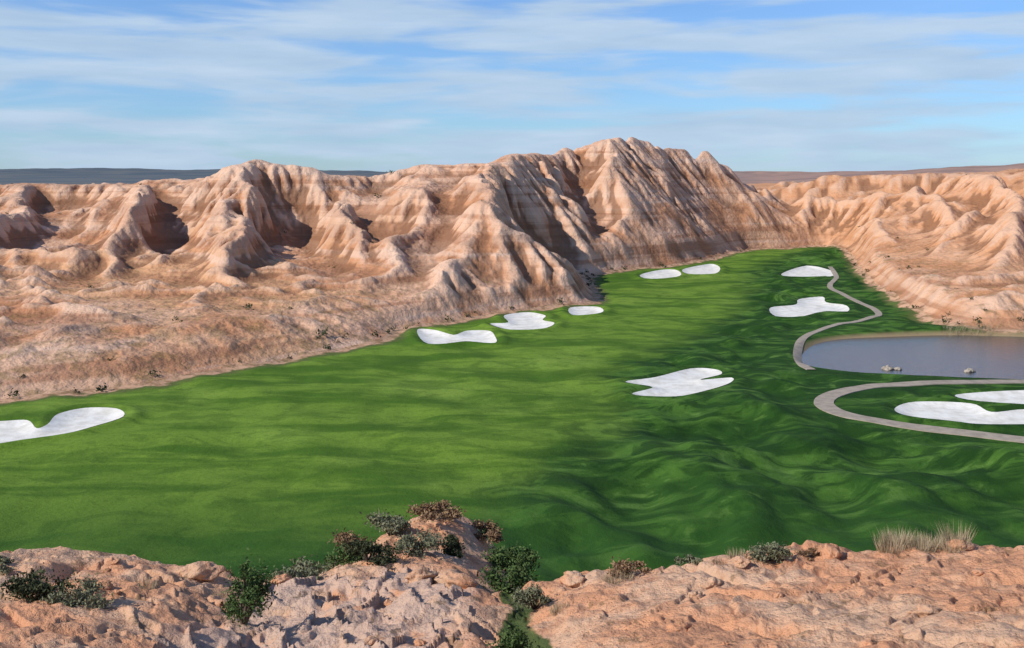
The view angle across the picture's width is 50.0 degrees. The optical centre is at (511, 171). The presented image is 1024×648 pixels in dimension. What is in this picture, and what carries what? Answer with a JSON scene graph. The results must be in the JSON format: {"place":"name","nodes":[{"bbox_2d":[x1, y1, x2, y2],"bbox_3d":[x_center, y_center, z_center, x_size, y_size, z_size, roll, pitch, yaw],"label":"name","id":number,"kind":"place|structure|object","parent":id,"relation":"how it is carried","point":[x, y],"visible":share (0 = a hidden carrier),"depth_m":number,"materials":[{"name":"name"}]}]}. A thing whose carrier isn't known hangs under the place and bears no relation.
{"place":"outdoors","nodes":[
{"label":"outdoors","id":0,"kind":"place"},
{"bbox_2d":[0,245,1023,581],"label":"golf fairway ground","id":1,"kind":"structure","parent":0,"point":[558,447],"depth_m":120.36,"materials":[{"name":"green plant"}]},
{"bbox_2d":[0,407,124,442],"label":"sand bunker","id":2,"kind":"object","parent":1,"relation":"on","point":[74,420],"visible":0.94,"depth_m":131.12},
{"bbox_2d":[417,329,496,343],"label":"sand bunker","id":3,"kind":"object","parent":1,"relation":"on","point":[429,336],"visible":0.86,"depth_m":200.81},
{"bbox_2d":[491,312,553,329],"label":"sand bunker","id":4,"kind":"object","parent":1,"relation":"on","point":[524,321],"visible":0.91,"depth_m":219.71},
{"bbox_2d":[568,306,602,314],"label":"sand bunker","id":5,"kind":"object","parent":1,"relation":"on","point":[583,310],"visible":0.84,"depth_m":239.09},
{"bbox_2d":[640,269,680,278],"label":"sand bunker","id":6,"kind":"object","parent":1,"relation":"on","point":[665,273],"visible":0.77,"depth_m":323.02},
{"bbox_2d":[626,368,733,395],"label":"sand bunker","id":7,"kind":"object","parent":1,"relation":"on","point":[684,382],"visible":0.92,"depth_m":157.05},
{"bbox_2d":[682,264,719,273],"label":"sand bunker","id":8,"kind":"object","parent":1,"relation":"on","point":[707,269],"visible":0.89,"depth_m":336.55},
{"bbox_2d":[781,266,832,276],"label":"sand bunker","id":9,"kind":"object","parent":1,"relation":"on","point":[806,271],"visible":0.9,"depth_m":328.99},
{"bbox_2d":[769,297,848,316],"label":"sand bunker","id":10,"kind":"object","parent":1,"relation":"on","point":[806,306],"visible":0.88,"depth_m":243.44},
{"bbox_2d":[895,401,1023,423],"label":"sand bunker","id":11,"kind":"object","parent":1,"relation":"on","point":[964,412],"visible":0.84,"depth_m":137.09},
{"bbox_2d":[941,317,999,335],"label":"pond reeds","id":12,"kind":"object","parent":1,"relation":"on","point":[947,328],"visible":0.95,"depth_m":207.38,"materials":[{"name":"brown plant"}]},
{"bbox_2d":[955,390,1023,403],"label":"sand bunker","id":13,"kind":"object","parent":1,"relation":"on","point":[1015,396],"visible":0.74,"depth_m":147.32},
{"bbox_2d":[0,137,1023,398],"bbox_3d":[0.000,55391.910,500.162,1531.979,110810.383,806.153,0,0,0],"label":"badlands hills","id":14,"kind":"structure","parent":0,"point":[206,259],"depth_m":286.69,"materials":[{"name":"brown stone"}]},
{"bbox_2d":[4,170,1023,398],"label":"desert scrub","id":15,"kind":"object","parent":14,"relation":"on","point":[323,332],"visible":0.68,"depth_m":208.65,"materials":[{"name":"green plant"}]},
{"bbox_2d":[0,514,1023,647],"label":"foreground rock bank","id":16,"kind":"object","parent":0,"point":[876,596],"visible":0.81,"depth_m":39.22,"materials":[{"name":"beige stone"}]},
{"bbox_2d":[0,553,18,574],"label":"sagebrush","id":17,"kind":"object","parent":16,"relation":"on","point":[4,561],"visible":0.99,"depth_m":40.80,"materials":[{"name":"green plant"}]},
{"bbox_2d":[0,562,81,603],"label":"desert shrub","id":18,"kind":"object","parent":16,"relation":"on","point":[17,586],"visible":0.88,"depth_m":36.98,"materials":[{"name":"green plant"}]},
{"bbox_2d":[38,574,114,609],"bbox_3d":[-14.222,13.873,36.137,2.481,0.842,2.107,0,0,0],"label":"desert shrub","id":19,"kind":"object","parent":16,"relation":"on","point":[87,595],"visible":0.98,"depth_m":35.79,"materials":[{"name":"green plant"}]},
{"bbox_2d":[97,580,113,589],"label":"bank rock","id":20,"kind":"object","parent":16,"relation":"on","point":[106,586],"visible":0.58,"depth_m":39.44,"materials":[{"name":"beige stone"}]},
{"bbox_2d":[106,628,117,631],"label":"bank rock","id":21,"kind":"object","parent":16,"relation":"on","point":[111,629],"visible":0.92,"depth_m":33.56,"materials":[{"name":"beige stone"}]},
{"bbox_2d":[104,556,121,565],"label":"bank rock","id":22,"kind":"object","parent":16,"relation":"on","point":[113,560],"visible":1,"depth_m":43.38,"materials":[{"name":"brown stone"}]},
{"bbox_2d":[177,561,225,581],"bbox_3d":[-12.435,16.041,43.998,1.907,0.762,1.252,0,0,-6],"label":"bank rock","id":23,"kind":"object","parent":16,"relation":"on","point":[201,571],"visible":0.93,"depth_m":43.76,"materials":[{"name":"beige stone"}]},
{"bbox_2d":[214,597,228,607],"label":"bank rock","id":24,"kind":"object","parent":16,"relation":"on","point":[218,603],"visible":0.55,"depth_m":40.53,"materials":[{"name":"beige stone"}]},
{"bbox_2d":[219,548,280,626],"bbox_3d":[-9.265,14.693,38.484,2.115,2.534,2.088,0,0,0],"label":"desert shrub","id":25,"kind":"object","parent":16,"relation":"on","point":[244,607],"visible":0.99,"depth_m":38.44,"materials":[{"name":"green plant"}]},
{"bbox_2d":[270,574,291,583],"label":"bank rock","id":26,"kind":"object","parent":16,"relation":"on","point":[282,578],"visible":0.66,"depth_m":45.62,"materials":[{"name":"beige stone"}]},
{"bbox_2d":[262,561,324,580],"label":"sagebrush","id":27,"kind":"object","parent":16,"relation":"on","point":[305,572],"visible":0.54,"depth_m":47.94,"materials":[{"name":"green plant"}]},
{"bbox_2d":[288,554,339,575],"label":"sagebrush","id":28,"kind":"object","parent":16,"relation":"on","point":[324,566],"visible":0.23,"depth_m":55.16,"materials":[{"name":"green plant"}]},
{"bbox_2d":[321,542,362,567],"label":"sagebrush","id":29,"kind":"object","parent":16,"relation":"on","point":[330,558],"visible":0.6,"depth_m":51.74,"materials":[{"name":"green plant"}]},
{"bbox_2d":[327,528,374,560],"bbox_3d":[-8.245,19.158,56.248,2.405,1.475,3.468,0,0,0],"label":"sagebrush","id":30,"kind":"object","parent":16,"relation":"on","point":[343,535],"visible":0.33,"depth_m":56.42,"materials":[{"name":"brown plant"}]},
{"bbox_2d":[337,534,401,566],"bbox_3d":[-6.544,17.228,50.206,3.445,1.198,2.174,0,0,33],"label":"sagebrush","id":31,"kind":"object","parent":16,"relation":"on","point":[377,551],"visible":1,"depth_m":49.93,"materials":[{"name":"green plant"}]},
{"bbox_2d":[364,635,378,644],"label":"bank rock","id":32,"kind":"object","parent":16,"relation":"on","point":[370,640],"visible":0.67,"depth_m":36.29,"materials":[{"name":"beige stone"}]},
{"bbox_2d":[359,509,411,535],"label":"sagebrush","id":33,"kind":"object","parent":16,"relation":"on","point":[390,525],"visible":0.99,"depth_m":56.73,"materials":[{"name":"green plant"}]},
{"bbox_2d":[383,599,392,605],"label":"bank rock","id":34,"kind":"object","parent":16,"relation":"on","point":[386,602],"visible":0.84,"depth_m":42.98,"materials":[{"name":"beige stone"}]},
{"bbox_2d":[388,526,446,557],"bbox_3d":[-4.518,17.660,52.128,2.974,1.100,2.531,0,0,-8],"label":"sagebrush","id":35,"kind":"object","parent":16,"relation":"on","point":[408,542],"visible":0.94,"depth_m":51.77,"materials":[{"name":"green plant"}]},
{"bbox_2d":[413,639,425,645],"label":"bank rock","id":36,"kind":"object","parent":16,"relation":"on","point":[419,642],"visible":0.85,"depth_m":36.81,"materials":[{"name":"beige stone"}]},
{"bbox_2d":[404,567,438,583],"bbox_3d":[-3.856,17.270,46.860,1.561,0.797,1.089,0,0,-37],"label":"bank rock","id":37,"kind":"object","parent":16,"relation":"on","point":[419,574],"visible":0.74,"depth_m":46.56,"materials":[{"name":"beige stone"}]},
{"bbox_2d":[402,500,466,522],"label":"sagebrush","id":38,"kind":"object","parent":16,"relation":"on","point":[439,509],"visible":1,"depth_m":58.32,"materials":[{"name":"brown plant"}]},
{"bbox_2d":[137,547,747,615],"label":"dry grass","id":39,"kind":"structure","parent":16,"relation":"on","point":[628,577],"depth_m":42.37,"materials":[{"name":"beige plant"}]},
{"bbox_2d":[438,531,467,557],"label":"sagebrush","id":40,"kind":"object","parent":16,"relation":"on","point":[452,546],"visible":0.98,"depth_m":53.63,"materials":[{"name":"green plant"}]},
{"bbox_2d":[433,569,478,588],"bbox_3d":[-2.347,17.422,46.495,2.024,0.879,1.228,0,0,37],"label":"bank rock","id":41,"kind":"object","parent":16,"relation":"on","point":[449,577],"visible":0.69,"depth_m":46.18,"materials":[{"name":"beige stone"}]},
{"bbox_2d":[468,518,504,543],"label":"sagebrush","id":42,"kind":"object","parent":16,"relation":"on","point":[491,533],"visible":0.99,"depth_m":58.80,"materials":[{"name":"brown plant"}]},
{"bbox_2d":[477,559,544,594],"bbox_3d":[-0.029,17.509,47.078,2.636,1.702,2.945,0,0,-33],"label":"desert shrub","id":43,"kind":"object","parent":16,"relation":"on","point":[516,576],"visible":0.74,"depth_m":46.98,"materials":[{"name":"green plant"}]},
{"bbox_2d":[481,541,541,577],"bbox_3d":[-0.060,19.838,55.894,2.998,2.024,2.765,0,0,17],"label":"desert shrub","id":44,"kind":"object","parent":16,"relation":"on","point":[502,557],"visible":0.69,"depth_m":55.80,"materials":[{"name":"green plant"}]},
{"bbox_2d":[486,609,541,647],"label":"desert shrub","id":45,"kind":"object","parent":16,"relation":"on","point":[512,638],"visible":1,"depth_m":36.85,"materials":[{"name":"green plant"}]},
{"bbox_2d":[507,579,551,612],"bbox_3d":[0.772,16.640,43.067,1.937,1.141,1.994,0,0,0],"label":"desert shrub","id":46,"kind":"object","parent":16,"relation":"on","point":[529,597],"visible":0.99,"depth_m":42.57,"materials":[{"name":"green plant"}]},
{"bbox_2d":[559,570,585,587],"bbox_3d":[2.574,16.924,45.493,1.002,0.679,1.422,0,0,-22],"label":"bank rock","id":47,"kind":"object","parent":16,"relation":"on","point":[574,579],"visible":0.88,"depth_m":45.22,"materials":[{"name":"beige stone"}]},
{"bbox_2d":[606,556,651,577],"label":"sagebrush","id":48,"kind":"object","parent":16,"relation":"on","point":[621,565],"visible":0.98,"depth_m":44.75,"materials":[{"name":"brown plant"}]},
{"bbox_2d":[666,620,691,632],"bbox_3d":[5.284,14.542,34.883,1.044,0.477,0.703,0,0,-25],"label":"bank rock","id":49,"kind":"object","parent":16,"relation":"on","point":[679,625],"visible":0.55,"depth_m":34.81,"materials":[{"name":"beige stone"}]},
{"bbox_2d":[674,554,702,565],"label":"sagebrush","id":50,"kind":"object","parent":16,"relation":"on","point":[690,558],"visible":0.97,"depth_m":45.39,"materials":[{"name":"green plant"}]},
{"bbox_2d":[687,590,702,596],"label":"bank rock","id":51,"kind":"object","parent":16,"relation":"on","point":[692,593],"visible":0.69,"depth_m":39.81,"materials":[{"name":"beige stone"}]},
{"bbox_2d":[696,577,722,588],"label":"bank rock","id":52,"kind":"object","parent":16,"relation":"on","point":[708,583],"visible":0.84,"depth_m":41.40,"materials":[{"name":"beige stone"}]},
{"bbox_2d":[731,555,750,567],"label":"bank rock","id":53,"kind":"object","parent":16,"relation":"on","point":[741,561],"visible":1,"depth_m":44.01,"materials":[{"name":"beige stone"}]},
{"bbox_2d":[744,551,756,559],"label":"bank rock","id":54,"kind":"object","parent":16,"relation":"on","point":[748,555],"visible":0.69,"depth_m":44.86,"materials":[{"name":"brown stone"}]},
{"bbox_2d":[740,541,792,562],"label":"sagebrush","id":55,"kind":"object","parent":16,"relation":"on","point":[773,551],"visible":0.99,"depth_m":44.64,"materials":[{"name":"green plant"}]},
{"bbox_2d":[774,591,783,597],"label":"bank rock","id":56,"kind":"object","parent":16,"relation":"on","point":[778,594],"visible":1,"depth_m":38.47,"materials":[{"name":"beige stone"}]},
{"bbox_2d":[794,547,819,560],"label":"sagebrush","id":57,"kind":"object","parent":16,"relation":"on","point":[811,551],"visible":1,"depth_m":45.02,"materials":[{"name":"brown plant"}]},
{"bbox_2d":[797,592,820,604],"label":"bank rock","id":58,"kind":"object","parent":16,"relation":"on","point":[804,598],"visible":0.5,"depth_m":37.74,"materials":[{"name":"beige stone"}]},
{"bbox_2d":[818,543,842,559],"bbox_3d":[13.066,15.685,45.234,1.038,0.771,1.310,0,0,-1],"label":"bank rock","id":59,"kind":"object","parent":16,"relation":"on","point":[830,551],"visible":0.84,"depth_m":44.84,"materials":[{"name":"brown stone"}]},
{"bbox_2d":[859,639,876,646],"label":"bank rock","id":60,"kind":"object","parent":16,"relation":"on","point":[865,642],"visible":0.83,"depth_m":31.16,"materials":[{"name":"beige stone"}]},
{"bbox_2d":[870,518,975,553],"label":"dry grass","id":61,"kind":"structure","parent":16,"relation":"on","point":[925,545],"depth_m":45.51,"materials":[{"name":"beige plant"}]},
{"bbox_2d":[906,604,941,617],"bbox_3d":[13.199,14.062,35.039,1.161,0.480,0.783,0,0,12],"label":"bank rock","id":62,"kind":"object","parent":16,"relation":"on","point":[923,610],"visible":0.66,"depth_m":34.87,"materials":[{"name":"beige stone"}]},
{"bbox_2d":[946,539,974,550],"bbox_3d":[18.520,15.426,45.346,1.150,0.517,0.730,0,0,19],"label":"bank rock","id":63,"kind":"object","parent":16,"relation":"on","point":[971,546],"visible":0.84,"depth_m":45.18,"materials":[{"name":"brown stone"}]},
{"bbox_2d":[972,570,983,575],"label":"bank rock","id":64,"kind":"object","parent":16,"relation":"on","point":[978,572],"visible":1,"depth_m":41.53,"materials":[{"name":"beige stone"}]},
{"bbox_2d":[0,163,1023,184],"bbox_3d":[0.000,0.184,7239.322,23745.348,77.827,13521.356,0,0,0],"label":"distant plain","id":65,"kind":"structure","parent":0,"point":[81,176],"depth_m":3060.09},
{"bbox_2d":[0,0,1023,171],"label":"sky","id":66,"kind":"structure","parent":0,"point":[342,85],"materials":[{"name":"blue"}]},
{"bbox_2d":[793,266,881,369],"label":"cart path","id":67,"kind":"structure","parent":0,"point":[798,347],"depth_m":213.81,"materials":[{"name":"concrete"}]},
{"bbox_2d":[802,335,1023,378],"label":"pond water","id":68,"kind":"structure","parent":0,"point":[1000,357],"depth_m":183.93,"materials":[{"name":"grey liquid"}]},
{"bbox_2d":[881,365,893,370],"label":"pond boulder","id":69,"kind":"object","parent":68,"relation":"in","point":[887,367],"visible":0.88,"depth_m":170.68,"materials":[{"name":"beige stone"}]},
{"bbox_2d":[964,368,975,372],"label":"pond boulder","id":70,"kind":"object","parent":68,"relation":"in","point":[968,370],"visible":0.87,"depth_m":168.51,"materials":[{"name":"beige stone"}]},
{"bbox_2d":[814,380,1023,442],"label":"cart path","id":71,"kind":"structure","parent":0,"point":[824,402],"depth_m":137.61,"materials":[{"name":"concrete"}]}
]}

